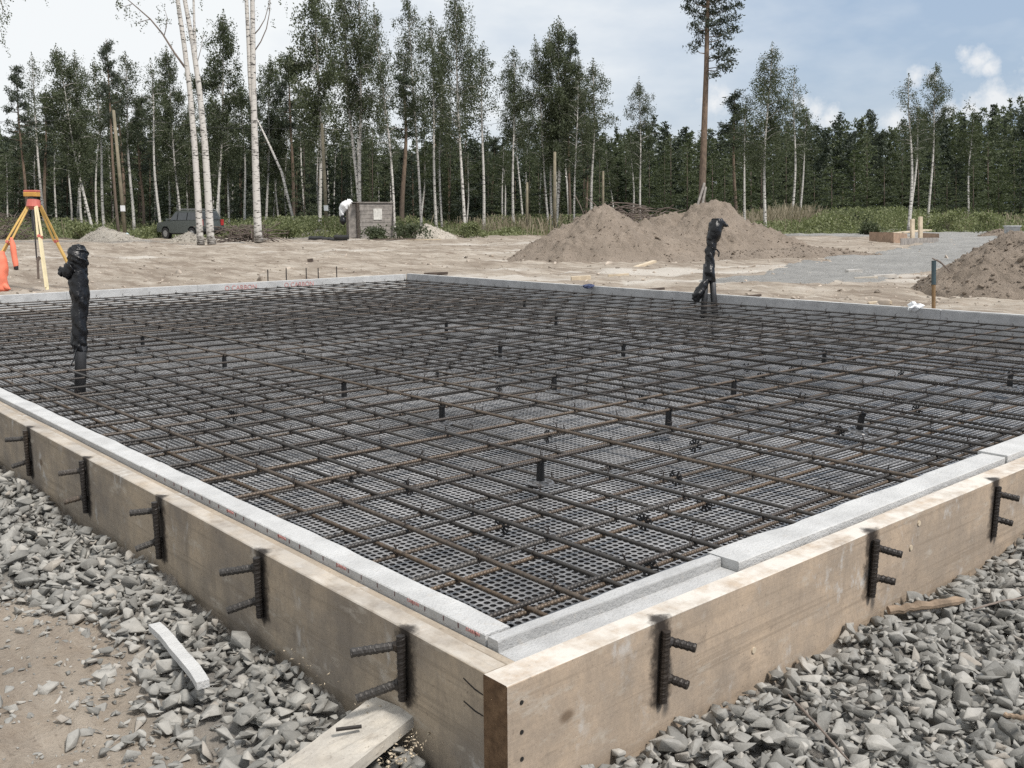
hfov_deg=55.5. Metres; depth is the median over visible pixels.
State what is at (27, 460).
formwork clamp
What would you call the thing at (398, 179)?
pine tree
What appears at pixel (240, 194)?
spruce tree
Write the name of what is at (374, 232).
bush
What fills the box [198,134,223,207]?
birch tree
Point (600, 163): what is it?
birch tree
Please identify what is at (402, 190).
pine tree
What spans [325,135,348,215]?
birch tree
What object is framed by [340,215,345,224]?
dark bag
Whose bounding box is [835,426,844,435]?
wheel spacer
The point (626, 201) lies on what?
young tree
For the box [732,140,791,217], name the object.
young tree
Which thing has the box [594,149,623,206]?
birch tree
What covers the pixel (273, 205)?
young tree
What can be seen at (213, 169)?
birch tree
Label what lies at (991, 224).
bush
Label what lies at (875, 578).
formwork clamp
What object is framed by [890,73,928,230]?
birch tree
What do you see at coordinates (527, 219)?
dead trunk
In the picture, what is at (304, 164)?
pine tree
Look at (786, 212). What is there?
dry grass
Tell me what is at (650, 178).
young tree
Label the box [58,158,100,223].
spruce tree
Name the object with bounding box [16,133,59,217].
birch tree
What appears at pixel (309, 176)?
spruce tree
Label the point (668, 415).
bar chair
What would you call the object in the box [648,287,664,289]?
timber offcut
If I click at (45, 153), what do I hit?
pine tree
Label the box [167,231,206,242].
rubble heap
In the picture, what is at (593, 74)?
birch tree
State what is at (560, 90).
birch tree
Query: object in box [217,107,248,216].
birch tree
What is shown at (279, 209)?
young tree
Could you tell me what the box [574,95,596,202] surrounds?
pine tree
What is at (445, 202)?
young tree
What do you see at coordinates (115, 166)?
birch tree
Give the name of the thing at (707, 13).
pine tree
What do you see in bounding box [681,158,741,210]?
young tree
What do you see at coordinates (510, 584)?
dimpled membrane
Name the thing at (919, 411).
wheel spacer
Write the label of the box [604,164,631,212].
spruce tree
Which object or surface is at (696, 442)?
wheel spacer
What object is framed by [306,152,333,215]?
spruce tree
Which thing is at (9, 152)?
birch tree
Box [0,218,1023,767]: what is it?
ground
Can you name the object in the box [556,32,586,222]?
pine tree
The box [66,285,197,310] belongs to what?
foam strip
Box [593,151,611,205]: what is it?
spruce tree
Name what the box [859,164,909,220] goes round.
young tree
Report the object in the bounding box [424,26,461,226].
birch tree
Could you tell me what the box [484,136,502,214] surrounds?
pine tree
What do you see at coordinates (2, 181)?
birch tree
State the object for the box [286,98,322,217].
young tree
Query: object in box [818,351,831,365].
bar chair
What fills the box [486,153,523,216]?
young tree
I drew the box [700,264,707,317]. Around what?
riser pipe
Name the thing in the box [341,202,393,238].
plank shed
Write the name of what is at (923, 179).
young tree
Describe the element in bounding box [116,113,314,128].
overhead cable
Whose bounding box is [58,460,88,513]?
formwork clamp
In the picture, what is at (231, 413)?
wheel spacer
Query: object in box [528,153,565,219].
spruce tree
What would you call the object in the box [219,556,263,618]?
formwork clamp
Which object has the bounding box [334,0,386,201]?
birch tree
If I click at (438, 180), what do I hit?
birch tree
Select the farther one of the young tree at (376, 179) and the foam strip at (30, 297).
the young tree at (376, 179)
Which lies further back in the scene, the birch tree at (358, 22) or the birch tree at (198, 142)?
the birch tree at (198, 142)
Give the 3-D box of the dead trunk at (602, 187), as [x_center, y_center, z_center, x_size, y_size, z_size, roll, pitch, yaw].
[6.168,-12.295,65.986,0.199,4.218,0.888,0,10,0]
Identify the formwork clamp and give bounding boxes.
[5,430,31,475]
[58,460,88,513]
[129,501,162,559]
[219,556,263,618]
[350,634,406,702]
[658,629,696,704]
[868,539,902,597]
[991,486,1019,536]
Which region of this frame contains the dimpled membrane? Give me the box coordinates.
[0,290,1023,628]
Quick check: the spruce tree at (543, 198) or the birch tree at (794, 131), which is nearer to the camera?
the birch tree at (794, 131)
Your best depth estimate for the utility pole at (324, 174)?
61.91 m
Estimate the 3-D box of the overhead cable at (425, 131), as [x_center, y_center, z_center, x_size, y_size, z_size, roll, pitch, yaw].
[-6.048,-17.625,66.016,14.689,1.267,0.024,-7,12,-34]
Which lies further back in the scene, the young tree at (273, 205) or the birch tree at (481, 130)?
the young tree at (273, 205)
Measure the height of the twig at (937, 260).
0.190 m
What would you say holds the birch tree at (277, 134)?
on the ground at (38, 732)
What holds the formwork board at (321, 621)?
on the ground at (38, 732)
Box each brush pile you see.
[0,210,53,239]
[193,220,289,242]
[575,195,677,219]
[620,205,685,222]
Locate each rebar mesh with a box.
[0,288,1023,622]
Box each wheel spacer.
[228,410,236,421]
[347,470,353,482]
[403,480,412,495]
[494,517,508,534]
[544,430,551,442]
[637,513,651,531]
[641,557,658,576]
[669,470,681,485]
[689,439,701,452]
[696,495,712,511]
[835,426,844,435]
[911,405,922,415]
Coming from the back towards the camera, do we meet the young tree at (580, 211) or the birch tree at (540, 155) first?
the birch tree at (540, 155)
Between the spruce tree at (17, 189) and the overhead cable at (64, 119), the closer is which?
the overhead cable at (64, 119)
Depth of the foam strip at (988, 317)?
8.36 m
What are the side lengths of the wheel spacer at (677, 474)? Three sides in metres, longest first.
0.064 x 0.063 x 0.006 m
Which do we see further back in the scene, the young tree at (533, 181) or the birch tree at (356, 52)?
the young tree at (533, 181)
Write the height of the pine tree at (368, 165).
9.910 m
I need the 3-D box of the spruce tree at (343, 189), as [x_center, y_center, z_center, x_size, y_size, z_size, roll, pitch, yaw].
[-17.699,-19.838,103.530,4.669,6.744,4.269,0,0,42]
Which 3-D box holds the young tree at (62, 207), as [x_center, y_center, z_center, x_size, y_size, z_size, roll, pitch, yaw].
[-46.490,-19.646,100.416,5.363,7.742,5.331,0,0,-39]
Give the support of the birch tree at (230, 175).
on the ground at (38, 732)
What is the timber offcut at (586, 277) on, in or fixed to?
on the ground at (38, 732)
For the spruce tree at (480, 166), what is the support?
on the ground at (38, 732)
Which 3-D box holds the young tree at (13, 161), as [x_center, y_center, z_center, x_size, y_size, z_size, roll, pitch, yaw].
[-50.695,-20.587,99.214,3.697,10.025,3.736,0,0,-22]
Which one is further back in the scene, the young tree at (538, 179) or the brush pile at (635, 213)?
the young tree at (538, 179)
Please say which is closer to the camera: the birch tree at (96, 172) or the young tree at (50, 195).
the birch tree at (96, 172)
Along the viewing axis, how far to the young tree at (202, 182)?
92.31 m
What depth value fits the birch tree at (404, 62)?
59.90 m
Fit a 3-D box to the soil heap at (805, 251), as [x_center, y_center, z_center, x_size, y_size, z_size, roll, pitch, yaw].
[7.721,-3.703,27.033,5.600,0.449,2.165,0,10,0]
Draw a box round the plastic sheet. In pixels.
[339,199,353,215]
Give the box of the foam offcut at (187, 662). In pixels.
[148,622,209,689]
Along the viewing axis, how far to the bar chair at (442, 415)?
4.85 m
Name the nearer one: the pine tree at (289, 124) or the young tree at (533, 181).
the pine tree at (289, 124)
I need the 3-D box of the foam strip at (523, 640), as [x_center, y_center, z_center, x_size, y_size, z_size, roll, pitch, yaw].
[0.253,0.597,2.193,0.724,0.249,0.101,-9,13,-41]
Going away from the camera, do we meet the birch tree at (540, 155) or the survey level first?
the survey level
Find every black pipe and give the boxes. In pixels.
[308,236,322,239]
[334,235,348,239]
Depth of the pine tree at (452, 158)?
96.58 m
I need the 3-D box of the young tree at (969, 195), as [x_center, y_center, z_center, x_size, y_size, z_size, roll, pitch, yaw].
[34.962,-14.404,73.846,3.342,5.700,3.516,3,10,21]
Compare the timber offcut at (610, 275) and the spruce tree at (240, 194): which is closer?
the timber offcut at (610, 275)
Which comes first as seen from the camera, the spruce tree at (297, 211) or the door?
the door
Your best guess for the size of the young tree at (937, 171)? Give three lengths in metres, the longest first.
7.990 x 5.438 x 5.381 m
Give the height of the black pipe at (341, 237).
0.254 m
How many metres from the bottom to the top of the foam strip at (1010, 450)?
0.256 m
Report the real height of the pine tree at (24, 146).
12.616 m
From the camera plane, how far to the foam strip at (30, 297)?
11.26 m
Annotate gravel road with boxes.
[699,229,1023,283]
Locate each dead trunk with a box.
[257,118,293,219]
[526,182,528,229]
[553,152,556,227]
[602,171,603,204]
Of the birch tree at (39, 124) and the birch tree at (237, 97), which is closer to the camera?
the birch tree at (237, 97)
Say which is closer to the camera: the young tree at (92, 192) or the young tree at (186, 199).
the young tree at (186, 199)
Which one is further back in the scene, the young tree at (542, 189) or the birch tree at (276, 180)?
the young tree at (542, 189)
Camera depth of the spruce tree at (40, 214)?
84.67 m
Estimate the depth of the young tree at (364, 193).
92.32 m
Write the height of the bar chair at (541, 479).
0.095 m
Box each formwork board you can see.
[0,404,505,767]
[483,457,1023,767]
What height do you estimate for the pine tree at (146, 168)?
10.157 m
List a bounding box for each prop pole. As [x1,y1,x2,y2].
[697,183,705,203]
[701,187,706,202]
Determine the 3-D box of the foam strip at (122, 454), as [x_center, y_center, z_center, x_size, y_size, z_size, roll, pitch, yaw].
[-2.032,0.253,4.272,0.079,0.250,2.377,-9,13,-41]
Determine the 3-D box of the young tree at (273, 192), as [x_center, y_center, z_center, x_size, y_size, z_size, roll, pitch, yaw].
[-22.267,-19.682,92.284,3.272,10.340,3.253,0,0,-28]
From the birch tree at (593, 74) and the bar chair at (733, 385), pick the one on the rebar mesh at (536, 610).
the bar chair at (733, 385)
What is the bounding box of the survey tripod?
[1,199,67,289]
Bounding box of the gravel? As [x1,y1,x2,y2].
[0,465,1023,767]
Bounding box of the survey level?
[22,190,39,198]
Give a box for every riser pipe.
[74,338,86,392]
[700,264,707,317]
[709,269,717,317]
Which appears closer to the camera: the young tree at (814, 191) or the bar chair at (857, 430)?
the bar chair at (857, 430)
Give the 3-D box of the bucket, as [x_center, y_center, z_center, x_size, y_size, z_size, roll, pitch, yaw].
[23.584,-7.168,45.949,0.800,0.600,0.800,-9,13,-41]
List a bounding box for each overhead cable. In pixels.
[25,113,110,121]
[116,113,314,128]
[327,120,509,131]
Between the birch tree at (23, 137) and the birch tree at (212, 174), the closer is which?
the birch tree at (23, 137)
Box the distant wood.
[0,94,1023,224]
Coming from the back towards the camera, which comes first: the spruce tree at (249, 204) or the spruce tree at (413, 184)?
the spruce tree at (249, 204)
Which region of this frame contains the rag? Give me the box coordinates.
[582,284,594,288]
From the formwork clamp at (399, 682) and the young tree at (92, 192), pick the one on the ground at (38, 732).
the young tree at (92, 192)
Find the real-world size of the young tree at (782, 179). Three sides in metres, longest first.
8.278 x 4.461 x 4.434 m
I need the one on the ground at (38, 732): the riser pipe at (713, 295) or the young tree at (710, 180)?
the young tree at (710, 180)
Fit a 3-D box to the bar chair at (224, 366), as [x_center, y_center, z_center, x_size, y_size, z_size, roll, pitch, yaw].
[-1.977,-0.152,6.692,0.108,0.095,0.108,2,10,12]
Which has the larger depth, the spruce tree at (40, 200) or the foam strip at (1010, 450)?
the spruce tree at (40, 200)
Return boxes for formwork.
[869,229,938,244]
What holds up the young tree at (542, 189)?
on the ground at (38, 732)
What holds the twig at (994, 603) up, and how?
on the gravel
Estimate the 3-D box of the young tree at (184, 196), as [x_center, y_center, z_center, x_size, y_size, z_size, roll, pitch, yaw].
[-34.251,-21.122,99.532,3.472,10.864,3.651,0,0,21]
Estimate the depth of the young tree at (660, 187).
80.41 m
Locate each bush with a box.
[61,221,95,238]
[137,220,173,237]
[263,219,302,238]
[358,223,391,239]
[377,221,433,240]
[454,221,488,237]
[803,215,834,232]
[840,211,876,228]
[856,221,882,234]
[884,206,920,229]
[924,209,971,231]
[967,209,1008,232]
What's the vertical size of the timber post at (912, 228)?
0.986 m
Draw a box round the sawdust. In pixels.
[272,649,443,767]
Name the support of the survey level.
on the survey tripod
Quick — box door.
[348,204,356,237]
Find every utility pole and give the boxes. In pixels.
[112,110,126,232]
[321,123,328,228]
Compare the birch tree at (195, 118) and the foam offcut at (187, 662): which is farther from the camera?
the birch tree at (195, 118)
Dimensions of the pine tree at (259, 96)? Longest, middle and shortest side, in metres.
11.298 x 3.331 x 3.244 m
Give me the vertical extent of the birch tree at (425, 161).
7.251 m
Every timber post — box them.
[910,219,914,237]
[918,217,922,237]
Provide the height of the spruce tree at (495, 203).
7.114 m
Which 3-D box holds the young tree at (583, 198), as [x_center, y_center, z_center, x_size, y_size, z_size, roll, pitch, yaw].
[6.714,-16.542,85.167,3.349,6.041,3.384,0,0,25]
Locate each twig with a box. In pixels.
[787,694,849,761]
[932,258,950,271]
[971,596,1023,609]
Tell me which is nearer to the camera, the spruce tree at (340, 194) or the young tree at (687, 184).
the young tree at (687, 184)
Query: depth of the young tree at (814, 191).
84.58 m
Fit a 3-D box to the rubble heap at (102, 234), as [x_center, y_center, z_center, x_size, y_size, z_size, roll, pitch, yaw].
[-22.103,-8.242,53.393,3.404,0.826,2.234,0,10,1]
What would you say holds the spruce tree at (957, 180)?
on the ground at (38, 732)
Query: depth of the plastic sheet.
54.82 m
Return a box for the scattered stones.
[8,235,1023,307]
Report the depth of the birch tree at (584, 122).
65.03 m
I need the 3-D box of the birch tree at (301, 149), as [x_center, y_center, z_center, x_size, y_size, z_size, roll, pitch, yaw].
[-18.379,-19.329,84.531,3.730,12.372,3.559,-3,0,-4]
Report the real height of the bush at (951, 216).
1.541 m
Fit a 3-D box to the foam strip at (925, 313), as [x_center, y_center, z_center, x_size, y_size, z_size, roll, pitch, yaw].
[2.994,-0.693,9.586,0.068,0.248,2.497,-9,13,-41]
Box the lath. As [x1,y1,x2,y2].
[0,401,513,664]
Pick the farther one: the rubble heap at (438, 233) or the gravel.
the rubble heap at (438, 233)
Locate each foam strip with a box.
[0,292,67,314]
[0,388,158,472]
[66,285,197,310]
[141,462,509,647]
[197,274,406,300]
[407,273,710,313]
[488,554,735,661]
[707,453,1004,571]
[711,294,942,334]
[939,309,1023,341]
[977,434,1023,463]
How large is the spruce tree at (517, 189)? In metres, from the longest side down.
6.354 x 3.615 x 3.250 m
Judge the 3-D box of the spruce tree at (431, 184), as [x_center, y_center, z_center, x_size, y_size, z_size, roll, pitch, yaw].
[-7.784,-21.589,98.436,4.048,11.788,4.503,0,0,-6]
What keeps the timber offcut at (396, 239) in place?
on the ground at (38, 732)
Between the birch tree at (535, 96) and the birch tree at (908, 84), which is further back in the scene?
the birch tree at (535, 96)
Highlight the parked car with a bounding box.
[157,209,223,238]
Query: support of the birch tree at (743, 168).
on the ground at (38, 732)
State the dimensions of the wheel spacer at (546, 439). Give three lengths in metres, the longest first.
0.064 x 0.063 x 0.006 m
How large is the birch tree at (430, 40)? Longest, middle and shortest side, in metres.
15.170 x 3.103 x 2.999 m
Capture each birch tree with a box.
[0,0,48,77]
[0,152,8,201]
[0,152,22,225]
[4,134,22,207]
[15,108,39,218]
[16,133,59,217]
[18,52,48,230]
[26,43,101,227]
[38,102,66,219]
[53,114,74,219]
[54,50,102,222]
[60,97,96,220]
[68,126,107,222]
[79,57,125,226]
[83,99,114,223]
[88,93,126,218]
[99,51,147,229]
[115,0,232,244]
[137,57,170,221]
[139,81,161,220]
[147,46,197,210]
[150,98,179,219]
[156,0,259,244]
[164,126,193,211]
[175,105,203,208]
[181,95,200,172]
[183,9,250,213]
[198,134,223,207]
[200,0,331,242]
[206,93,230,215]
[213,122,243,223]
[215,110,249,213]
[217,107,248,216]
[230,99,263,219]
[240,54,298,218]
[246,130,267,217]
[263,121,287,215]
[266,137,289,215]
[272,0,349,224]
[275,129,297,216]
[283,91,315,212]
[299,85,343,211]
[303,106,335,212]
[313,0,376,201]
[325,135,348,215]
[330,132,356,198]
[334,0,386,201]
[342,90,374,179]
[354,2,404,237]
[362,141,391,201]
[377,138,402,201]
[389,0,434,225]
[412,11,454,227]
[412,140,447,213]
[423,152,454,220]
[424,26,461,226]
[427,0,490,237]
[445,138,480,221]
[453,151,482,222]
[454,41,502,229]
[463,152,495,212]
[481,144,518,219]
[492,46,536,221]
[492,147,519,215]
[497,78,534,218]
[508,107,540,195]
[520,34,562,228]
[529,113,562,213]
[530,28,567,228]
[533,15,594,225]
[546,98,582,208]
[549,138,567,199]
[556,52,599,219]
[570,57,620,209]
[585,142,609,185]
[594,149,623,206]
[618,132,644,209]
[622,76,659,218]
[721,104,758,219]
[728,41,801,226]
[776,70,809,218]
[790,109,819,215]
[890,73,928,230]
[909,104,929,218]
[919,62,956,225]
[943,117,990,210]
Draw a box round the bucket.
[1003,226,1021,233]
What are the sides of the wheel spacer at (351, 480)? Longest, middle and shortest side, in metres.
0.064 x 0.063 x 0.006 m
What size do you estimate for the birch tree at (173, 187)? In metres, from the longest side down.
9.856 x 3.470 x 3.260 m
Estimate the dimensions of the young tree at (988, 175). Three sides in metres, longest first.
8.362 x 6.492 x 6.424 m
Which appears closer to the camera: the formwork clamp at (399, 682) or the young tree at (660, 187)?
the formwork clamp at (399, 682)
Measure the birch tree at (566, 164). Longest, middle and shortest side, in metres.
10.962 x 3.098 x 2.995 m
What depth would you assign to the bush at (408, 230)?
49.80 m
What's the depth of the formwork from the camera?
40.59 m
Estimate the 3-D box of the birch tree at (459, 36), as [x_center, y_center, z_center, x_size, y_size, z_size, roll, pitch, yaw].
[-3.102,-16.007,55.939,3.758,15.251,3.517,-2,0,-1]
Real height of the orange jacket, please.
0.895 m
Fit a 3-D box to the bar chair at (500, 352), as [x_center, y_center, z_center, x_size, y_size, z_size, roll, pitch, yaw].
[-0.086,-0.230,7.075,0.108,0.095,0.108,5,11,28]
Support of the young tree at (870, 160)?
on the ground at (38, 732)
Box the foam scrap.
[907,301,924,311]
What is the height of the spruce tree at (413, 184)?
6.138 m
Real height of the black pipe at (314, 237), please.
0.275 m
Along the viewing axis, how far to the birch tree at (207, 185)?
43.90 m
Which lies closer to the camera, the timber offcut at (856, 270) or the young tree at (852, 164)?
the timber offcut at (856, 270)
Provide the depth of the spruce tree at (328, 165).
83.96 m
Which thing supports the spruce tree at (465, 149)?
on the ground at (38, 732)
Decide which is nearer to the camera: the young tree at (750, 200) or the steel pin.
the steel pin
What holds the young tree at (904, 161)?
on the ground at (38, 732)
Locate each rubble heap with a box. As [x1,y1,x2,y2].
[78,226,141,241]
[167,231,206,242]
[301,228,336,235]
[413,223,456,238]
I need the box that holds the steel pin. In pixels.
[336,724,361,731]
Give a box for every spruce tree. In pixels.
[0,145,41,224]
[9,148,61,225]
[11,164,62,217]
[48,150,86,221]
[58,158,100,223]
[76,146,110,225]
[126,138,175,225]
[143,145,174,224]
[158,152,190,217]
[222,151,252,226]
[223,165,252,221]
[233,129,275,217]
[278,150,315,216]
[279,128,315,218]
[300,130,317,215]
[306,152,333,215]
[312,158,339,217]
[323,129,356,219]
[330,168,355,215]
[374,170,391,201]
[385,167,411,219]
[386,147,418,215]
[397,161,425,220]
[404,118,443,222]
[417,113,453,220]
[443,108,469,218]
[444,109,488,222]
[451,137,494,222]
[481,161,519,218]
[503,165,530,215]
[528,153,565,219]
[560,167,584,216]
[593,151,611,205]
[595,161,648,213]
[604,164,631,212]
[824,173,857,210]
[938,159,972,218]
[1002,149,1023,217]
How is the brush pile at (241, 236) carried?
on the ground at (38, 732)
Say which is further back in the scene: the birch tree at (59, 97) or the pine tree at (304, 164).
the pine tree at (304, 164)
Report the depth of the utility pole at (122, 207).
57.92 m
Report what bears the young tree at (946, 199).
on the ground at (38, 732)
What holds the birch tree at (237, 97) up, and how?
on the ground at (38, 732)
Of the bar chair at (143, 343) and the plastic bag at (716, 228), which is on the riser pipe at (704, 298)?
the plastic bag at (716, 228)
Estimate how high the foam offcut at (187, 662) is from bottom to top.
0.028 m
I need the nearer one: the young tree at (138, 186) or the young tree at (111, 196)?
the young tree at (111, 196)
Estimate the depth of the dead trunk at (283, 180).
62.44 m
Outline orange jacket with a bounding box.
[0,237,18,291]
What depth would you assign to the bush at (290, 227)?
55.81 m
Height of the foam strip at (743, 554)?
0.250 m
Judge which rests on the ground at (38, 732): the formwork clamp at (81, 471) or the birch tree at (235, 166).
the birch tree at (235, 166)
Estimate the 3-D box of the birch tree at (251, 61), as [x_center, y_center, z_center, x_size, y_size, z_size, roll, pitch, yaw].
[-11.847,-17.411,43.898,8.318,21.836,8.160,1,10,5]
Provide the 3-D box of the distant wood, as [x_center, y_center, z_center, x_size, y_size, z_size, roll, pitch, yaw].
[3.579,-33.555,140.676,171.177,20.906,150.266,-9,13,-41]
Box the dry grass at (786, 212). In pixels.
[0,200,1023,238]
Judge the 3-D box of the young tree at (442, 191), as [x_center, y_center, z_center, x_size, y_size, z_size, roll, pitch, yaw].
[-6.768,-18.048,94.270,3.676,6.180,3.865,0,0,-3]
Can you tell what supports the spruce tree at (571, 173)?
on the ground at (38, 732)
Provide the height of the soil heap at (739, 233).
1.711 m
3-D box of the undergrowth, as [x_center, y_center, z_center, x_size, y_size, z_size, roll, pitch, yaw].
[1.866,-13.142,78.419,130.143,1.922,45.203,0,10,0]
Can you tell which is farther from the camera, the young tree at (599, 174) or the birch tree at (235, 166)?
the birch tree at (235, 166)
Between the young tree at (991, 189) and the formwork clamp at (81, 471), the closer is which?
the formwork clamp at (81, 471)
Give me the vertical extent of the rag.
0.057 m
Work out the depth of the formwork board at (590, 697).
2.26 m
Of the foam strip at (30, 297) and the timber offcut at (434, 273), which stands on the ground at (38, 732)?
the timber offcut at (434, 273)
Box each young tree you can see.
[0,131,15,223]
[0,144,27,215]
[0,159,20,215]
[25,167,62,221]
[48,158,83,217]
[70,149,113,227]
[85,134,129,227]
[88,135,128,222]
[98,116,143,225]
[120,110,155,227]
[126,162,165,221]
[161,125,190,218]
[166,120,204,216]
[181,132,215,208]
[199,146,220,210]
[201,145,238,218]
[210,111,243,222]
[248,123,286,217]
[260,109,295,216]
[262,155,288,216]
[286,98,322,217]
[348,109,396,209]
[349,143,375,201]
[352,135,386,201]
[425,167,457,223]
[431,131,468,223]
[471,152,503,219]
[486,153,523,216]
[514,157,543,215]
[518,158,548,215]
[530,175,566,216]
[544,170,579,218]
[571,161,598,215]
[575,164,601,210]
[582,146,613,210]
[600,136,652,213]
[621,149,674,215]
[644,133,697,215]
[646,147,683,215]
[663,142,711,212]
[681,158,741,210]
[684,176,718,211]
[709,157,740,210]
[721,151,779,212]
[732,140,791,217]
[756,163,785,208]
[769,138,805,206]
[786,140,815,222]
[798,170,832,210]
[805,166,859,220]
[826,150,881,212]
[849,131,886,214]
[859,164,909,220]
[886,143,946,215]
[890,141,914,207]
[914,143,964,212]
[932,176,961,212]
[951,156,994,219]
[960,140,1017,214]
[974,169,1017,214]
[989,140,1023,218]
[991,141,1023,216]
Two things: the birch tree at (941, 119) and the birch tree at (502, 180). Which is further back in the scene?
the birch tree at (502, 180)
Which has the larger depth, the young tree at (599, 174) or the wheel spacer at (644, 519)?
the young tree at (599, 174)
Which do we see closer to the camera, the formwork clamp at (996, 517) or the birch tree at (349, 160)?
the formwork clamp at (996, 517)
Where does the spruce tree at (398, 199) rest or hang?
on the ground at (38, 732)
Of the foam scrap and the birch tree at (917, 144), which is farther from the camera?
the birch tree at (917, 144)
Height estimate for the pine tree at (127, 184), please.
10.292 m
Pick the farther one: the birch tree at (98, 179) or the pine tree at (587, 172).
the birch tree at (98, 179)
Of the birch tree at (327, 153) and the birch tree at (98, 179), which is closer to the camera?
the birch tree at (327, 153)
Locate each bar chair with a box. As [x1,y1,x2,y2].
[136,336,149,348]
[217,355,231,369]
[335,382,351,398]
[431,405,452,425]
[493,346,507,359]
[527,459,553,486]
[545,376,562,392]
[616,345,628,357]
[657,408,678,429]
[724,380,742,397]
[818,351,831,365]
[848,411,870,434]
[999,372,1019,389]
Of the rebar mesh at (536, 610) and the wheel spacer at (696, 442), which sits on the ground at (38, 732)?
the rebar mesh at (536, 610)
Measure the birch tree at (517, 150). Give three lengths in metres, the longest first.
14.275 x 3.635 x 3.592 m
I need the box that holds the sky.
[0,0,1023,206]
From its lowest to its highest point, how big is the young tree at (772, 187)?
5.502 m
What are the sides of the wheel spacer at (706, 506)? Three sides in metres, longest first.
0.064 x 0.063 x 0.006 m
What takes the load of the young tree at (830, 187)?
on the ground at (38, 732)
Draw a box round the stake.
[931,261,935,308]
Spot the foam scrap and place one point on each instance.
(913, 306)
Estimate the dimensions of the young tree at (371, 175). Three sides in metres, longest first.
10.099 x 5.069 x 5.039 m
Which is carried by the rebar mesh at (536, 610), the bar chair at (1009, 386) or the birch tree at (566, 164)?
the bar chair at (1009, 386)
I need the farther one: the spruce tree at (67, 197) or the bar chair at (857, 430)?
the spruce tree at (67, 197)
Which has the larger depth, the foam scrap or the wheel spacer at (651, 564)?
the foam scrap
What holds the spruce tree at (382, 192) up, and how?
on the ground at (38, 732)
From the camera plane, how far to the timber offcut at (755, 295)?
14.52 m
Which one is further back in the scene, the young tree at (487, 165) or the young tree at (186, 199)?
the young tree at (487, 165)
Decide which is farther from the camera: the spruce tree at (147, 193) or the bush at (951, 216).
the spruce tree at (147, 193)
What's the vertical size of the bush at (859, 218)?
1.474 m
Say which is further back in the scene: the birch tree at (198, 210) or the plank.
the birch tree at (198, 210)
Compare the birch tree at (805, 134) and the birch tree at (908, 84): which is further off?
the birch tree at (805, 134)
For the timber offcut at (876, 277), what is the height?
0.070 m
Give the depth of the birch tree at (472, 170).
80.22 m
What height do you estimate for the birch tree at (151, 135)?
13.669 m
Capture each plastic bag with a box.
[57,244,89,366]
[692,218,728,301]
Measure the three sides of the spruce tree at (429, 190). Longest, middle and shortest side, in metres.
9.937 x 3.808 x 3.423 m
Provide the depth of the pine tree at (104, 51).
59.93 m
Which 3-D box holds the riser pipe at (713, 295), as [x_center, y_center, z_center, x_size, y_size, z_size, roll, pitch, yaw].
[2.156,-0.986,10.432,0.066,0.603,0.173,-4,10,-21]
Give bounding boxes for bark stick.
[886,596,965,614]
[1003,712,1023,720]
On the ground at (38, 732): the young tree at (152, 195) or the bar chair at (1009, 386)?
the young tree at (152, 195)
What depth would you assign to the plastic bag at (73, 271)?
6.08 m
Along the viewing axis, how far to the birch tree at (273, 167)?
85.30 m
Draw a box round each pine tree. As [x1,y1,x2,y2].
[0,63,39,224]
[27,92,66,217]
[92,39,126,231]
[102,92,135,216]
[104,143,136,220]
[120,111,158,227]
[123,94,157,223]
[234,88,277,152]
[268,50,305,214]
[286,124,313,214]
[361,136,382,201]
[375,72,426,221]
[393,149,410,197]
[400,152,420,219]
[438,136,456,217]
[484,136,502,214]
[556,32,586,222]
[570,131,598,212]
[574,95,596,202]
[679,0,745,203]
[717,88,752,209]
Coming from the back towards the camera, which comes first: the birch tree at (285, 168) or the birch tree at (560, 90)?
the birch tree at (285, 168)
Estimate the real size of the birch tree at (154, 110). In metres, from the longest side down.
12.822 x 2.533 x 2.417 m
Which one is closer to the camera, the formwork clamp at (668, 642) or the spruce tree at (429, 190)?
the formwork clamp at (668, 642)
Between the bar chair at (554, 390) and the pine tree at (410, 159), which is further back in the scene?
the pine tree at (410, 159)
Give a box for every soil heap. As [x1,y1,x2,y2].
[507,203,719,262]
[648,199,807,252]
[716,243,881,259]
[911,230,1023,299]
[978,229,1003,236]
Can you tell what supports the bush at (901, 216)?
on the ground at (38, 732)
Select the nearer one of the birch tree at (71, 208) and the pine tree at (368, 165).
the birch tree at (71, 208)
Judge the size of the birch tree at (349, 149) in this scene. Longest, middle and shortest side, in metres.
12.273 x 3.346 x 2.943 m
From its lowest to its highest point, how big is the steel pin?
0.009 m
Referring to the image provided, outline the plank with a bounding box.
[277,697,413,767]
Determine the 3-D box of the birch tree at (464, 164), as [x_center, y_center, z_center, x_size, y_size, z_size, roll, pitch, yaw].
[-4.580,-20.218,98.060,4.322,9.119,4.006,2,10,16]
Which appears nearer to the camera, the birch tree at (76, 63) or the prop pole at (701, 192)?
the prop pole at (701, 192)
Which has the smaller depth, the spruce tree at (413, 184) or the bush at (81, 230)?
the bush at (81, 230)
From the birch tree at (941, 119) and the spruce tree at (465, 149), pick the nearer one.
the birch tree at (941, 119)
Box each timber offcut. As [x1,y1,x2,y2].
[373,238,415,239]
[424,272,447,274]
[571,275,590,280]
[608,273,628,276]
[633,260,656,266]
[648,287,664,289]
[742,294,761,296]
[845,269,862,272]
[854,276,877,278]
[873,274,896,277]
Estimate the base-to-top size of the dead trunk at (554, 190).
5.336 m
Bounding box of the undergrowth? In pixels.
[0,205,1023,239]
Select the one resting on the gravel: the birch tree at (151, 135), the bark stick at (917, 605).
the bark stick at (917, 605)

